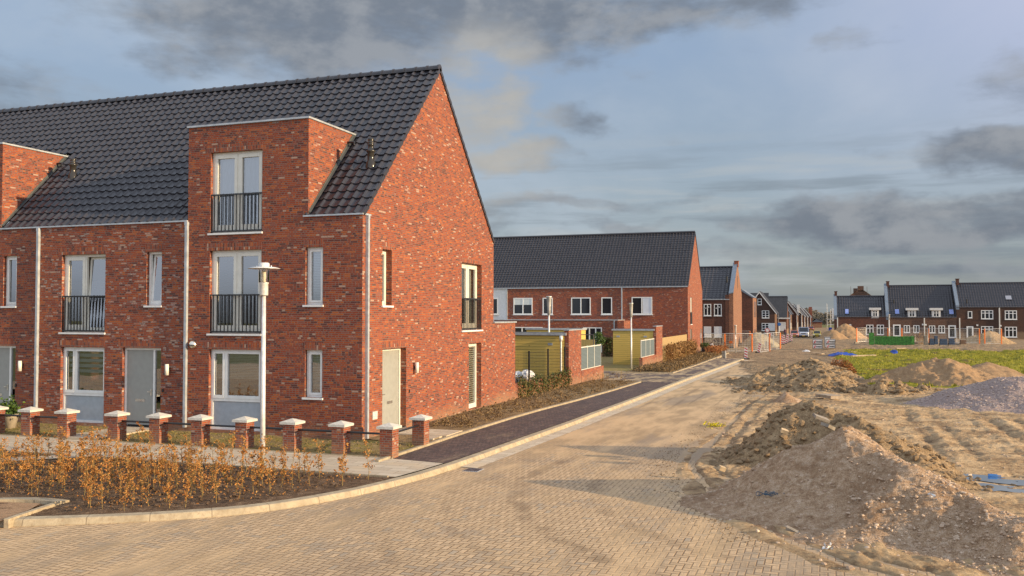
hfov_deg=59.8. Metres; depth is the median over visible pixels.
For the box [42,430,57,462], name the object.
beech sapling
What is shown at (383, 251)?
window
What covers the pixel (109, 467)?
beech sapling
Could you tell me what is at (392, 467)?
footpath
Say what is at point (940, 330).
window
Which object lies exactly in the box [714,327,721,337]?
window
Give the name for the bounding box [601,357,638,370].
yard
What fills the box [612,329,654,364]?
garden shed
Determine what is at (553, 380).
ivy hedge
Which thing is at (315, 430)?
rail
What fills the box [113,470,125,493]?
beech sapling
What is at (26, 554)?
road
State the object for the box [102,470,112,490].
beech sapling
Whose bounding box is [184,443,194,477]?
beech sapling
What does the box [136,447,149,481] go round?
beech sapling
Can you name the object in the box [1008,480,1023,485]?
puddle
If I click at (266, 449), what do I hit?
beech sapling
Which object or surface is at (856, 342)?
site fence
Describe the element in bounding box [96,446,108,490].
beech sapling
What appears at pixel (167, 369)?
wall lamp
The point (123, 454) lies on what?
beech sapling
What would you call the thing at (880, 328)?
window
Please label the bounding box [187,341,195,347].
bulkhead lamp
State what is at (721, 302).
corner house
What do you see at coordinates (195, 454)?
beech sapling
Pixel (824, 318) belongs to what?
wood
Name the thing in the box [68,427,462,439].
garden path
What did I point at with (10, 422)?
potted shrub
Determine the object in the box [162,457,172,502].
beech sapling
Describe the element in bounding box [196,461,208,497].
beech sapling
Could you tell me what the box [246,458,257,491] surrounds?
beech sapling
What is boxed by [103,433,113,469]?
beech sapling
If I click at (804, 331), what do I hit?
delivery van
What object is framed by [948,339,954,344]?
material stack
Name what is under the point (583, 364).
garden wall
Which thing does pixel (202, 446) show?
beech sapling
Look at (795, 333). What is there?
parked car
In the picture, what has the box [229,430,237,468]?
beech sapling
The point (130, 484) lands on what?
beech sapling
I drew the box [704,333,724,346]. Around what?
site fence
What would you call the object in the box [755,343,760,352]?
striped board
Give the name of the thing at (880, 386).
earth ridge
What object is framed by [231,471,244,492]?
beech sapling
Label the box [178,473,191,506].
beech sapling
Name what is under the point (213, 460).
beech sapling
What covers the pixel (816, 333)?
parked car
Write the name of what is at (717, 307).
window
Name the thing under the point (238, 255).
window
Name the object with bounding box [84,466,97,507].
beech sapling
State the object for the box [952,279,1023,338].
row house
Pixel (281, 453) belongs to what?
beech sapling
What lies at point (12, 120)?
terrace house
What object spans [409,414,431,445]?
brick pier
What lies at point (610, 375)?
dry shrubs
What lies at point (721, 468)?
concrete lump
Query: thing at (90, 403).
window
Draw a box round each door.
[0,348,9,405]
[127,350,153,424]
[382,350,398,424]
[515,327,542,331]
[583,327,601,351]
[893,325,900,335]
[948,325,955,337]
[967,326,972,336]
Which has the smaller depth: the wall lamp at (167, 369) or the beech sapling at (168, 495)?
the beech sapling at (168, 495)
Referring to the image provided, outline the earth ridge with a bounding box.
[750,381,934,395]
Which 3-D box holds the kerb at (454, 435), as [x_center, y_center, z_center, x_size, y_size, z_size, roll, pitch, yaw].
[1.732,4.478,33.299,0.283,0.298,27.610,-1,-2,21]
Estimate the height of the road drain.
0.034 m
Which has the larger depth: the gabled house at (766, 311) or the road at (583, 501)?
the gabled house at (766, 311)
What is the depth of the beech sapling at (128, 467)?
16.86 m
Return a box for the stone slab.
[815,394,842,398]
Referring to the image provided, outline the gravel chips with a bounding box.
[900,376,1023,413]
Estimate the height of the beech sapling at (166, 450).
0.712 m
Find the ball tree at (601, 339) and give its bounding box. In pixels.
[591,332,605,344]
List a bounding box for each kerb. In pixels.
[0,359,743,526]
[0,434,392,458]
[0,497,68,504]
[1,450,388,481]
[4,502,60,527]
[375,381,640,461]
[610,371,671,372]
[672,353,728,372]
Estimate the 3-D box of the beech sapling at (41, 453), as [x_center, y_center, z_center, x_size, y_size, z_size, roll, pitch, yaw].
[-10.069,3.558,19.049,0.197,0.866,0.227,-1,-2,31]
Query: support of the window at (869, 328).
in the row house at (866, 312)
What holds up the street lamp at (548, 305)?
on the yard
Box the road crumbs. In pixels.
[634,394,768,552]
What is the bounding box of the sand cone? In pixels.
[770,392,801,403]
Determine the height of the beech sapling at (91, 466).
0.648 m
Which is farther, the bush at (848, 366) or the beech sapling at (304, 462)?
the bush at (848, 366)
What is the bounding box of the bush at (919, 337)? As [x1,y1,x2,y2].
[909,331,933,343]
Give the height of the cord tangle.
0.069 m
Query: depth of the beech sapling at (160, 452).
19.09 m
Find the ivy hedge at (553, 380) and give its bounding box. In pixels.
[516,367,572,398]
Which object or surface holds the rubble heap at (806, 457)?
on the site sand
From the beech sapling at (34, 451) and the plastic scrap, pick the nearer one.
the plastic scrap
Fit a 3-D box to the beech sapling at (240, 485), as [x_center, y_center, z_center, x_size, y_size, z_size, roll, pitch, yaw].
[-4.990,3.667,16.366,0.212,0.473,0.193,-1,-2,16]
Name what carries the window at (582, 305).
in the terrace house at (592, 288)
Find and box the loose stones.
[681,393,1023,575]
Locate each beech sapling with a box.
[0,442,7,470]
[1,450,13,466]
[1,455,12,480]
[1,467,15,487]
[7,434,19,460]
[14,460,28,484]
[15,444,27,470]
[21,443,30,478]
[22,432,31,462]
[25,453,34,489]
[26,465,36,494]
[28,434,38,455]
[29,434,40,476]
[29,457,44,480]
[31,437,43,461]
[36,434,46,471]
[39,442,49,466]
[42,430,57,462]
[44,470,55,493]
[46,463,58,479]
[53,443,65,488]
[54,435,67,465]
[54,444,66,483]
[54,458,73,489]
[55,441,62,466]
[56,457,65,492]
[57,426,67,455]
[61,427,74,456]
[62,444,70,478]
[71,443,83,473]
[77,438,89,455]
[77,460,90,496]
[80,430,89,472]
[80,456,94,495]
[82,485,94,505]
[84,442,93,479]
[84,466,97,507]
[86,465,98,485]
[88,426,99,465]
[89,429,100,465]
[89,455,100,478]
[92,444,99,477]
[95,429,102,460]
[95,463,106,508]
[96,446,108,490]
[96,484,107,501]
[97,424,111,458]
[97,435,104,459]
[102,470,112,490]
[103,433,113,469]
[104,458,112,492]
[106,450,120,486]
[112,439,121,469]
[113,436,123,479]
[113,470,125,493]
[118,446,126,462]
[119,453,135,486]
[119,485,128,510]
[120,434,129,469]
[120,445,136,490]
[126,454,138,478]
[126,479,135,500]
[127,443,138,458]
[128,481,138,505]
[132,442,141,470]
[135,468,146,487]
[136,421,146,462]
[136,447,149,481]
[137,460,147,499]
[140,486,153,504]
[142,459,150,496]
[145,430,156,467]
[145,433,156,454]
[148,454,155,479]
[148,455,162,486]
[153,455,163,479]
[153,457,165,485]
[157,446,167,470]
[160,443,172,473]
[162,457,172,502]
[163,475,175,492]
[163,483,177,507]
[165,443,178,481]
[166,433,177,460]
[168,445,185,493]
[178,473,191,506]
[180,441,192,470]
[182,435,192,470]
[183,448,195,482]
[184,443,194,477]
[184,445,196,465]
[186,452,201,492]
[186,459,198,495]
[194,441,205,486]
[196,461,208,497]
[198,439,205,470]
[198,440,210,468]
[198,459,210,488]
[206,464,216,491]
[207,441,217,475]
[207,457,218,485]
[208,461,222,490]
[211,475,220,502]
[215,440,228,473]
[217,440,228,480]
[218,444,230,477]
[220,462,234,480]
[225,439,236,484]
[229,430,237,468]
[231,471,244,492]
[236,474,247,498]
[238,443,248,488]
[240,435,251,471]
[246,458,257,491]
[249,450,259,470]
[250,457,263,485]
[253,451,264,478]
[256,438,268,484]
[261,434,271,471]
[264,458,274,493]
[268,455,275,480]
[270,450,280,476]
[276,463,287,486]
[277,450,287,476]
[279,444,288,465]
[284,449,298,487]
[294,449,304,477]
[302,452,308,472]
[303,449,313,484]
[313,439,324,476]
[316,441,324,475]
[333,443,348,485]
[337,453,348,472]
[363,439,374,478]
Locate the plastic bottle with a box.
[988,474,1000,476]
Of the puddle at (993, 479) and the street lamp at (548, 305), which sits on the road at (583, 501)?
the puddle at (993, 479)
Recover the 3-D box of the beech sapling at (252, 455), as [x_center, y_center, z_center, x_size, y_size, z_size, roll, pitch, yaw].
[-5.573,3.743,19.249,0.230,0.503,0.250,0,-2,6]
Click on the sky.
(821, 148)
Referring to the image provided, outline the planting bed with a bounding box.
[0,452,393,515]
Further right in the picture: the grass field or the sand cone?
the grass field
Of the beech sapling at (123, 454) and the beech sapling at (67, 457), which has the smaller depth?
the beech sapling at (67, 457)
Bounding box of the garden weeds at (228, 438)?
[5,423,413,452]
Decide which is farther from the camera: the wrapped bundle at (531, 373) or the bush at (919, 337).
the bush at (919, 337)
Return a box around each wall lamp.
[18,361,22,370]
[165,364,169,374]
[413,362,418,372]
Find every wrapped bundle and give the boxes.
[516,371,520,382]
[520,369,534,380]
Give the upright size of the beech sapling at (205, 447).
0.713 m
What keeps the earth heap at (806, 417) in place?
on the site sand
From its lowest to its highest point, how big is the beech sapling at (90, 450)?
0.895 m
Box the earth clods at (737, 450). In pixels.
[675,400,1021,492]
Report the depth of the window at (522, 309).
85.98 m
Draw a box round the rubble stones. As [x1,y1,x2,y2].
[671,425,1023,575]
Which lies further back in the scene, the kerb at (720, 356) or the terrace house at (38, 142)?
the kerb at (720, 356)
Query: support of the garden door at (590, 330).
in the terrace house at (592, 288)
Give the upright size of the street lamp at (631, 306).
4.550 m
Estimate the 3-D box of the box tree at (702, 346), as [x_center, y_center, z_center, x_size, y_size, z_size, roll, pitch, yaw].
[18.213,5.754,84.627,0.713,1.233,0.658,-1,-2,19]
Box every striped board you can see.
[742,347,749,359]
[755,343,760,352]
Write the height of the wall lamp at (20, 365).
0.320 m
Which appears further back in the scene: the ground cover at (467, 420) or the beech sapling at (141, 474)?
the ground cover at (467, 420)
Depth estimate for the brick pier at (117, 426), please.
23.70 m
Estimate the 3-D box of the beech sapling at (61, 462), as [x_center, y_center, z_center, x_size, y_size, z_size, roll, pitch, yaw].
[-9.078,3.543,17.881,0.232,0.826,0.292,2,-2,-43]
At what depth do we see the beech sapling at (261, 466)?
17.21 m
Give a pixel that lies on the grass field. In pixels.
(917, 351)
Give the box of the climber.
[602,337,612,356]
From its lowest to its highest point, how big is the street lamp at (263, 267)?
4.644 m
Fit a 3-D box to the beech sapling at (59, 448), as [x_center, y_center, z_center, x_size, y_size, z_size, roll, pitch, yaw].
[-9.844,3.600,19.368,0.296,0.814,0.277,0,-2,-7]
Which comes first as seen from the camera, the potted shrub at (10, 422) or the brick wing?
the potted shrub at (10, 422)
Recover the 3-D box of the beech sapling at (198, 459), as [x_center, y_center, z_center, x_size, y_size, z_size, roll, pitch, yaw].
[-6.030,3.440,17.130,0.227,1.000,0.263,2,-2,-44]
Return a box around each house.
[0,93,220,422]
[0,105,107,223]
[34,80,320,430]
[183,64,516,440]
[493,236,522,320]
[494,234,575,331]
[554,233,632,356]
[622,231,702,351]
[700,261,741,347]
[750,291,778,335]
[768,296,789,334]
[788,301,799,329]
[788,306,792,331]
[792,304,803,330]
[796,305,806,326]
[799,307,808,326]
[803,308,811,326]
[812,319,821,327]
[833,291,886,336]
[850,286,869,295]
[884,281,959,338]
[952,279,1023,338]
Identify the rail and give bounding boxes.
[0,414,20,416]
[34,416,56,418]
[122,420,148,422]
[163,422,190,424]
[205,424,234,427]
[250,426,282,429]
[298,429,331,431]
[347,431,379,434]
[399,425,418,431]
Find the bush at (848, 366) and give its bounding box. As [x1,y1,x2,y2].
[830,358,856,372]
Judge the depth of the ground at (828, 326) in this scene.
28.60 m
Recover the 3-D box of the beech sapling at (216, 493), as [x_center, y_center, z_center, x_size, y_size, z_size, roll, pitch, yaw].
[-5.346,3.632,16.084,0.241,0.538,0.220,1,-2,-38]
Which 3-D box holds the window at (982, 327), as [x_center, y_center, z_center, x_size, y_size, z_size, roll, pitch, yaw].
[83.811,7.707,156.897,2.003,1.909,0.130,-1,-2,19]
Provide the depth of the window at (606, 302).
83.25 m
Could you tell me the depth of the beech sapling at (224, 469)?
17.41 m
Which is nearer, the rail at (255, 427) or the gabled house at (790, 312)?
the rail at (255, 427)
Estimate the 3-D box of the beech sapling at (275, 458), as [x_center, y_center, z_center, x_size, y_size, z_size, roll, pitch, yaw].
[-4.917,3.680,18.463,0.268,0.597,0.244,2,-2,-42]
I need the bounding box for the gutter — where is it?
[461,360,747,467]
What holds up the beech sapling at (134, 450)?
on the planting bed
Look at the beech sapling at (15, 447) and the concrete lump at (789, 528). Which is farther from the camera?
the beech sapling at (15, 447)
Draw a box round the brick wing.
[741,289,756,340]
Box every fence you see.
[515,347,566,382]
[581,339,594,346]
[662,334,686,360]
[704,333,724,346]
[724,333,752,351]
[752,333,760,351]
[760,333,769,351]
[764,332,780,349]
[854,328,865,343]
[901,328,914,335]
[928,328,956,344]
[955,328,979,344]
[982,328,1001,344]
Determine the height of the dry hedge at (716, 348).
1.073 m
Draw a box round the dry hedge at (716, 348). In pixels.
[703,345,728,354]
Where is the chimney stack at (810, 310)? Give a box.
[809,307,811,325]
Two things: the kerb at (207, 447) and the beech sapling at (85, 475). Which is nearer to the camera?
the beech sapling at (85, 475)
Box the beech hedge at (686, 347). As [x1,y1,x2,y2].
[664,338,697,361]
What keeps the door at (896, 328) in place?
in the row house at (919, 308)
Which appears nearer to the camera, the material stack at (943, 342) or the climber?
the climber
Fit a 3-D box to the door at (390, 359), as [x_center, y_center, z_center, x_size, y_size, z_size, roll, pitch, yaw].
[-3.546,2.931,25.821,0.100,2.226,1.142,-1,-2,19]
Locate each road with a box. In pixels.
[0,360,1023,575]
[0,530,428,575]
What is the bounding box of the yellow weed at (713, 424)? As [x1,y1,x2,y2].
[699,421,725,428]
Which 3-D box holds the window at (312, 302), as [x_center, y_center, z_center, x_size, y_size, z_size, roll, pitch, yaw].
[-5.423,-0.304,24.512,0.640,1.645,0.254,-1,-2,19]
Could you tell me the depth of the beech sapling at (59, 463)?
16.84 m
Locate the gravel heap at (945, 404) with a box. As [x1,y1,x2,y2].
[902,376,1023,413]
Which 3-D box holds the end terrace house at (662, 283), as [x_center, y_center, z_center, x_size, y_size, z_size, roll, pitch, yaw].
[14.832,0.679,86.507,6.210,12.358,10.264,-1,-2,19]
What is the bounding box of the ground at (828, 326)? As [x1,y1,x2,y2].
[56,325,833,515]
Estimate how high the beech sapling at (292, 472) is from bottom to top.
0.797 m
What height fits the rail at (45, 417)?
0.049 m
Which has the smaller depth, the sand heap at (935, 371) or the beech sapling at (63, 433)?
the beech sapling at (63, 433)
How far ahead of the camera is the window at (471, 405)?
31.98 m
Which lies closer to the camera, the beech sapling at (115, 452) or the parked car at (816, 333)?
the beech sapling at (115, 452)
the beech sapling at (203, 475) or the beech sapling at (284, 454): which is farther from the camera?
the beech sapling at (284, 454)
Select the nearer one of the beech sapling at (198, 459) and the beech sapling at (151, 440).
the beech sapling at (198, 459)
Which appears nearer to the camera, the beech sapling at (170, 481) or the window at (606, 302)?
the beech sapling at (170, 481)
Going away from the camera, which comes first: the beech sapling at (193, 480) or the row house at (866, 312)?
the beech sapling at (193, 480)
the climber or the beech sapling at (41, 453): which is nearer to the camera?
the beech sapling at (41, 453)
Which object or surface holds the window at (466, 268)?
in the end terrace house at (372, 171)
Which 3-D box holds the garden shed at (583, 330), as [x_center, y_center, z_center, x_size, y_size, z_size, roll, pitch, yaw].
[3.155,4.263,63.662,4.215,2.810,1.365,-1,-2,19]
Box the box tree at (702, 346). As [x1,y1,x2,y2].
[700,342,705,351]
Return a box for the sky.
[0,0,1023,312]
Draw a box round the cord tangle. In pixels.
[756,491,777,495]
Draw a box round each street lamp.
[248,263,279,465]
[546,296,551,331]
[629,303,632,368]
[734,325,736,352]
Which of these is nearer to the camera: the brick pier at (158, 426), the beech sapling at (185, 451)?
the beech sapling at (185, 451)
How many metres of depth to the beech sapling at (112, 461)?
17.48 m
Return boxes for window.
[0,256,16,307]
[58,254,105,333]
[63,347,103,422]
[143,252,161,306]
[206,250,261,335]
[207,150,262,234]
[211,349,260,430]
[302,247,323,306]
[302,350,322,399]
[381,250,393,307]
[461,263,482,331]
[469,343,475,407]
[493,298,498,314]
[513,298,532,314]
[542,298,552,314]
[570,297,590,314]
[601,297,612,314]
[632,297,652,314]
[703,327,710,337]
[704,304,710,315]
[714,304,721,315]
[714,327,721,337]
[762,311,768,317]
[762,323,768,330]
[866,325,872,334]
[877,325,883,334]
[904,325,909,332]
[913,325,919,332]
[929,326,934,332]
[939,326,944,332]
[981,310,992,318]
[981,326,992,332]
[1004,295,1012,299]
[1005,310,1016,319]
[1005,327,1016,337]
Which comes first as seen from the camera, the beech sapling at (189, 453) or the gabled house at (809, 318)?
the beech sapling at (189, 453)
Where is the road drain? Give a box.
[463,468,482,471]
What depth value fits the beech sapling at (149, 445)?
19.62 m
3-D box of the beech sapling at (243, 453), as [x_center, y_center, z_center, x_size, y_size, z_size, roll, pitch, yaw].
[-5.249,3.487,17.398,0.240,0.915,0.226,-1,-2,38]
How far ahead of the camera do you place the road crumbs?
18.93 m
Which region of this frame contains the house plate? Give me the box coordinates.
[372,411,377,419]
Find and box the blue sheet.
[828,352,856,356]
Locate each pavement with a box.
[393,382,672,461]
[401,459,446,462]
[597,371,697,381]
[679,358,737,372]
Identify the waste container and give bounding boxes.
[869,333,913,344]
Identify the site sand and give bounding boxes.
[676,327,1023,575]
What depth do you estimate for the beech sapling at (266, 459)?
16.81 m
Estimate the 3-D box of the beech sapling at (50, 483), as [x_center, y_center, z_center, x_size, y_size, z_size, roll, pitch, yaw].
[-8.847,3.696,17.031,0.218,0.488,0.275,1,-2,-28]
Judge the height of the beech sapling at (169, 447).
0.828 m
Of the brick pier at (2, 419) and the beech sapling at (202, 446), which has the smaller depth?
the beech sapling at (202, 446)
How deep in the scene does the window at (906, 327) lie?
161.21 m
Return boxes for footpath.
[0,435,441,476]
[0,502,39,520]
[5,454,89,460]
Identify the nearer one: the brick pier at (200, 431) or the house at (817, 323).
the brick pier at (200, 431)
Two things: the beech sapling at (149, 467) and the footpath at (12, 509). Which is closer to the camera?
the footpath at (12, 509)
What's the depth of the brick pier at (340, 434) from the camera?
21.43 m
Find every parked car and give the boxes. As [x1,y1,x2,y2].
[789,330,799,337]
[813,331,820,337]
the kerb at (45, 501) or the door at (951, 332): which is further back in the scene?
the door at (951, 332)
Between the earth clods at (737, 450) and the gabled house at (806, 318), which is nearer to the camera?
the earth clods at (737, 450)
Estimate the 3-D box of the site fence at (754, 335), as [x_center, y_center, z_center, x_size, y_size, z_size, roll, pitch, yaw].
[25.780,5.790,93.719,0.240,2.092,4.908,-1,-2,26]
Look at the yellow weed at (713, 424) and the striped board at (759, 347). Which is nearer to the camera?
the yellow weed at (713, 424)
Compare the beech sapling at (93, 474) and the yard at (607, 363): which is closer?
the beech sapling at (93, 474)
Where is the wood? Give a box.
[805,307,833,324]
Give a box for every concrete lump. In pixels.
[718,465,725,471]
[780,427,788,434]
[785,526,799,532]
[812,413,829,422]
[820,422,834,430]
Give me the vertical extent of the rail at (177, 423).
0.049 m
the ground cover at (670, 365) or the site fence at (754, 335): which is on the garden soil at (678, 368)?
the ground cover at (670, 365)
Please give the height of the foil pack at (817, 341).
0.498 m
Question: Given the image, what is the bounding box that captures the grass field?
[835,348,1023,387]
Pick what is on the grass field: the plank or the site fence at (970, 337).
the plank
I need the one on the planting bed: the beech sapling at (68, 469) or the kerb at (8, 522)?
the beech sapling at (68, 469)
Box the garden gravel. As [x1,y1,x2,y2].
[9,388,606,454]
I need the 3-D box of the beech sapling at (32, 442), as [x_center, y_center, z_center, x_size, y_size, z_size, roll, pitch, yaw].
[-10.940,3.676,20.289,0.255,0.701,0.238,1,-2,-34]
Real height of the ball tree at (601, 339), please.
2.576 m
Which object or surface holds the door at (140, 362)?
in the terrace house at (109, 316)
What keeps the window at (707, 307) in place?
in the corner house at (721, 302)
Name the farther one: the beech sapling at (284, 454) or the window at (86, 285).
the window at (86, 285)
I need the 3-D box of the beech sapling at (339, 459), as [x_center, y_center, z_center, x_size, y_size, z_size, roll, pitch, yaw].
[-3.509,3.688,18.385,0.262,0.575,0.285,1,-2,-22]
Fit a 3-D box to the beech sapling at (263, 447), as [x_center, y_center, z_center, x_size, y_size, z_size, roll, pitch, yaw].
[-4.932,3.464,17.604,0.242,0.982,0.257,1,-2,-27]
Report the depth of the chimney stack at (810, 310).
325.98 m
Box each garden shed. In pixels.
[515,332,565,376]
[525,328,586,338]
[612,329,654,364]
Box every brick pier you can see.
[0,406,8,433]
[18,407,43,435]
[54,408,79,437]
[104,410,129,440]
[146,412,171,443]
[188,414,213,445]
[232,416,257,448]
[279,418,304,451]
[328,420,353,454]
[376,423,401,457]
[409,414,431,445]
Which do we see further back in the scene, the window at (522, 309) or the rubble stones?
the window at (522, 309)
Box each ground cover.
[429,378,631,427]
[630,350,721,371]
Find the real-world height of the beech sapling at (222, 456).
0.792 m
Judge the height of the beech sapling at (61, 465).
0.894 m
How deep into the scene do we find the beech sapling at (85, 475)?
16.62 m
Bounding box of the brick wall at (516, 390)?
[515,373,567,398]
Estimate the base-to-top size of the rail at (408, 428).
0.049 m
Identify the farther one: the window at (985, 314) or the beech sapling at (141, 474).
the window at (985, 314)
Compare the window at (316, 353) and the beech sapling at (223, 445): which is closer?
the beech sapling at (223, 445)
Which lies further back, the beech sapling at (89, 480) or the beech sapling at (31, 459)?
the beech sapling at (31, 459)
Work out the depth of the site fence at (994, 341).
114.98 m
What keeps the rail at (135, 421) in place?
attached to the brick pier at (158, 426)
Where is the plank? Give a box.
[850,355,875,356]
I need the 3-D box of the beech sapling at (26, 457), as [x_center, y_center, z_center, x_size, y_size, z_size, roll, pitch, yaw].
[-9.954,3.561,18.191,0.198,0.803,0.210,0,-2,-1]
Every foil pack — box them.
[813,339,822,343]
[813,344,822,348]
[824,337,830,346]
[826,339,834,343]
[826,344,834,347]
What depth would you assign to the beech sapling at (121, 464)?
18.25 m
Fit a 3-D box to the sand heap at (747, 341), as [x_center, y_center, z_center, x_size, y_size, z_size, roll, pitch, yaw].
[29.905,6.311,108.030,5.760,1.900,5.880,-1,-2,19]
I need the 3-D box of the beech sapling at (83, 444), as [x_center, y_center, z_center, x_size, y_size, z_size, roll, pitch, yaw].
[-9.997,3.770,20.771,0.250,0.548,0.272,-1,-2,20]
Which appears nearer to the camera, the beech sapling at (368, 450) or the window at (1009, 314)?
the beech sapling at (368, 450)
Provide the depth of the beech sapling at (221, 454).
17.93 m
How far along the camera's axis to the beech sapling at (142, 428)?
20.19 m
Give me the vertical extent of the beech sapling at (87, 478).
0.873 m
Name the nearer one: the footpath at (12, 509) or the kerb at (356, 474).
the footpath at (12, 509)
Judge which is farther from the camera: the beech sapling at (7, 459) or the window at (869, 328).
the window at (869, 328)
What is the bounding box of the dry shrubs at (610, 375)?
[593,371,627,382]
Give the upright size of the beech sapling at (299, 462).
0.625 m
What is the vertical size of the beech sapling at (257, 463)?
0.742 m
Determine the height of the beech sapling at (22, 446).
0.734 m
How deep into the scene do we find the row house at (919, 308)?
161.77 m
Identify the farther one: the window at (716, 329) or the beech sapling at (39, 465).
the window at (716, 329)
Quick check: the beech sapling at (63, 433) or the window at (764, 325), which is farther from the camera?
the window at (764, 325)
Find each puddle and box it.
[963,473,1017,483]
[978,483,1023,492]
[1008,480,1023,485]
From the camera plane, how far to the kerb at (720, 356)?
64.84 m
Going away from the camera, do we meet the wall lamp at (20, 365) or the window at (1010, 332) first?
the wall lamp at (20, 365)
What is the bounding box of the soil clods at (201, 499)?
[0,453,366,509]
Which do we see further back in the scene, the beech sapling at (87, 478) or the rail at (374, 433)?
the rail at (374, 433)
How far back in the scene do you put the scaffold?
192.88 m
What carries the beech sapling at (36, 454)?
on the planting bed
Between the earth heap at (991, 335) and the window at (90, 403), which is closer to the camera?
the window at (90, 403)
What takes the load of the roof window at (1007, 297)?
in the row house at (981, 306)
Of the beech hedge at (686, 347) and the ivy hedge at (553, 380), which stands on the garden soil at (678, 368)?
the beech hedge at (686, 347)
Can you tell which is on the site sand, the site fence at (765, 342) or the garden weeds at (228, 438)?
the site fence at (765, 342)
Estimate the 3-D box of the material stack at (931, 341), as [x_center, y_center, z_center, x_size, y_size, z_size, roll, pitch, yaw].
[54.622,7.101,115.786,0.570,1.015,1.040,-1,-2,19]
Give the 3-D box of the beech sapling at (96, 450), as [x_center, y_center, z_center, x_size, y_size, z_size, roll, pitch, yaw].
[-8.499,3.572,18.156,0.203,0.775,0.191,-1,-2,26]
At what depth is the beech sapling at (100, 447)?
20.14 m
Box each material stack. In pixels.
[924,336,927,344]
[929,339,934,345]
[934,336,937,345]
[939,339,947,345]
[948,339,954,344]
[959,340,966,344]
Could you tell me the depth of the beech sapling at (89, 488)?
15.70 m
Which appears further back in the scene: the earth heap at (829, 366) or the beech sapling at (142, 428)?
the earth heap at (829, 366)
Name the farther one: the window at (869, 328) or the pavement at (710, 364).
the window at (869, 328)
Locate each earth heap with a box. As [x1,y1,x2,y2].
[715,400,983,490]
[726,364,805,385]
[771,367,857,387]
[795,357,862,380]
[966,330,1016,343]
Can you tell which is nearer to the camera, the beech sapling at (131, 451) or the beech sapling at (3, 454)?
the beech sapling at (3, 454)
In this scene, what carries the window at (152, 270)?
in the terrace house at (109, 316)
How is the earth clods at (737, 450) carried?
on the earth heap at (806, 417)
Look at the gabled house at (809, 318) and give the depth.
312.87 m
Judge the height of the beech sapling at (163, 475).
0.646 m
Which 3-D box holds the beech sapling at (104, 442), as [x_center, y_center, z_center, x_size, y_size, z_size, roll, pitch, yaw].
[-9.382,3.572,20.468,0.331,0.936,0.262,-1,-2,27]
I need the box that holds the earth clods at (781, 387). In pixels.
[711,360,940,395]
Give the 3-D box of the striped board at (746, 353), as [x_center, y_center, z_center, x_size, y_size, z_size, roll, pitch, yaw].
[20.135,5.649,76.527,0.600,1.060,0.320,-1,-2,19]
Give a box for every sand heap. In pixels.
[738,332,778,347]
[816,329,847,339]
[835,324,867,338]
[858,357,996,385]
[971,362,1023,376]
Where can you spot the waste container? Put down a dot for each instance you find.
(891, 340)
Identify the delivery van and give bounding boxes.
[798,327,809,336]
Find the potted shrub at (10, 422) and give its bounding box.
[0,394,25,428]
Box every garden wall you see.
[564,329,603,385]
[639,325,662,366]
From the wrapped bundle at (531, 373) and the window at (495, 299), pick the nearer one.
the wrapped bundle at (531, 373)
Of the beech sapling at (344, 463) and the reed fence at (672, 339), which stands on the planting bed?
the beech sapling at (344, 463)
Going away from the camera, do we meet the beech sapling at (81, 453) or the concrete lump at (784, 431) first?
the beech sapling at (81, 453)
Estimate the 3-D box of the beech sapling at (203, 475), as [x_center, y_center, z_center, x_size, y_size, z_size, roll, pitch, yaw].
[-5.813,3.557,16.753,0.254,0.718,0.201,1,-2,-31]
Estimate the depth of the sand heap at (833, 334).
154.17 m
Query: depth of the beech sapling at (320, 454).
18.67 m
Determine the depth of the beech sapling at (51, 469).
17.90 m
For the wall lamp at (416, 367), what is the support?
attached to the end terrace house at (372, 171)
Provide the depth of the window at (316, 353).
24.52 m
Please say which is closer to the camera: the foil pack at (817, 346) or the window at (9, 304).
the window at (9, 304)
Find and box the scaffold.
[827,308,833,329]
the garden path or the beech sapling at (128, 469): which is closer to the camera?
the beech sapling at (128, 469)
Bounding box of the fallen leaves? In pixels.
[1,452,367,510]
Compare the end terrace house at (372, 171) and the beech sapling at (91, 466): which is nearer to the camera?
the beech sapling at (91, 466)
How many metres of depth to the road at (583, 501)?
14.91 m
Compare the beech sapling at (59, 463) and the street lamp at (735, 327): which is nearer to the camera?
the beech sapling at (59, 463)
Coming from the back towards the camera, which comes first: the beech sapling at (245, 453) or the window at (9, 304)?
the window at (9, 304)
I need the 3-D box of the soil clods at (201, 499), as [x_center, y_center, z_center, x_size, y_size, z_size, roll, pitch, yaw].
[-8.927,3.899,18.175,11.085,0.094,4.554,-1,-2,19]
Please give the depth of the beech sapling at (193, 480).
16.46 m
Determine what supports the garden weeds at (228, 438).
on the garden soil at (309, 440)
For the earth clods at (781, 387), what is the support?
on the site sand
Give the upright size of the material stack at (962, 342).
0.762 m
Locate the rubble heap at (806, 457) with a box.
[678,426,1023,575]
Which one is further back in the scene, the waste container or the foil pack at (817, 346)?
the waste container
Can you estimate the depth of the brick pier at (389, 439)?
21.00 m
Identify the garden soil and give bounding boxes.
[1,422,415,456]
[369,380,638,441]
[625,352,727,371]
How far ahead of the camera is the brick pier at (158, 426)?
23.24 m
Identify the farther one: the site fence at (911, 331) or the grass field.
the site fence at (911, 331)
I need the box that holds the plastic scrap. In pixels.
[822,542,832,548]
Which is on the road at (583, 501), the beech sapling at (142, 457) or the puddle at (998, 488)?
the puddle at (998, 488)

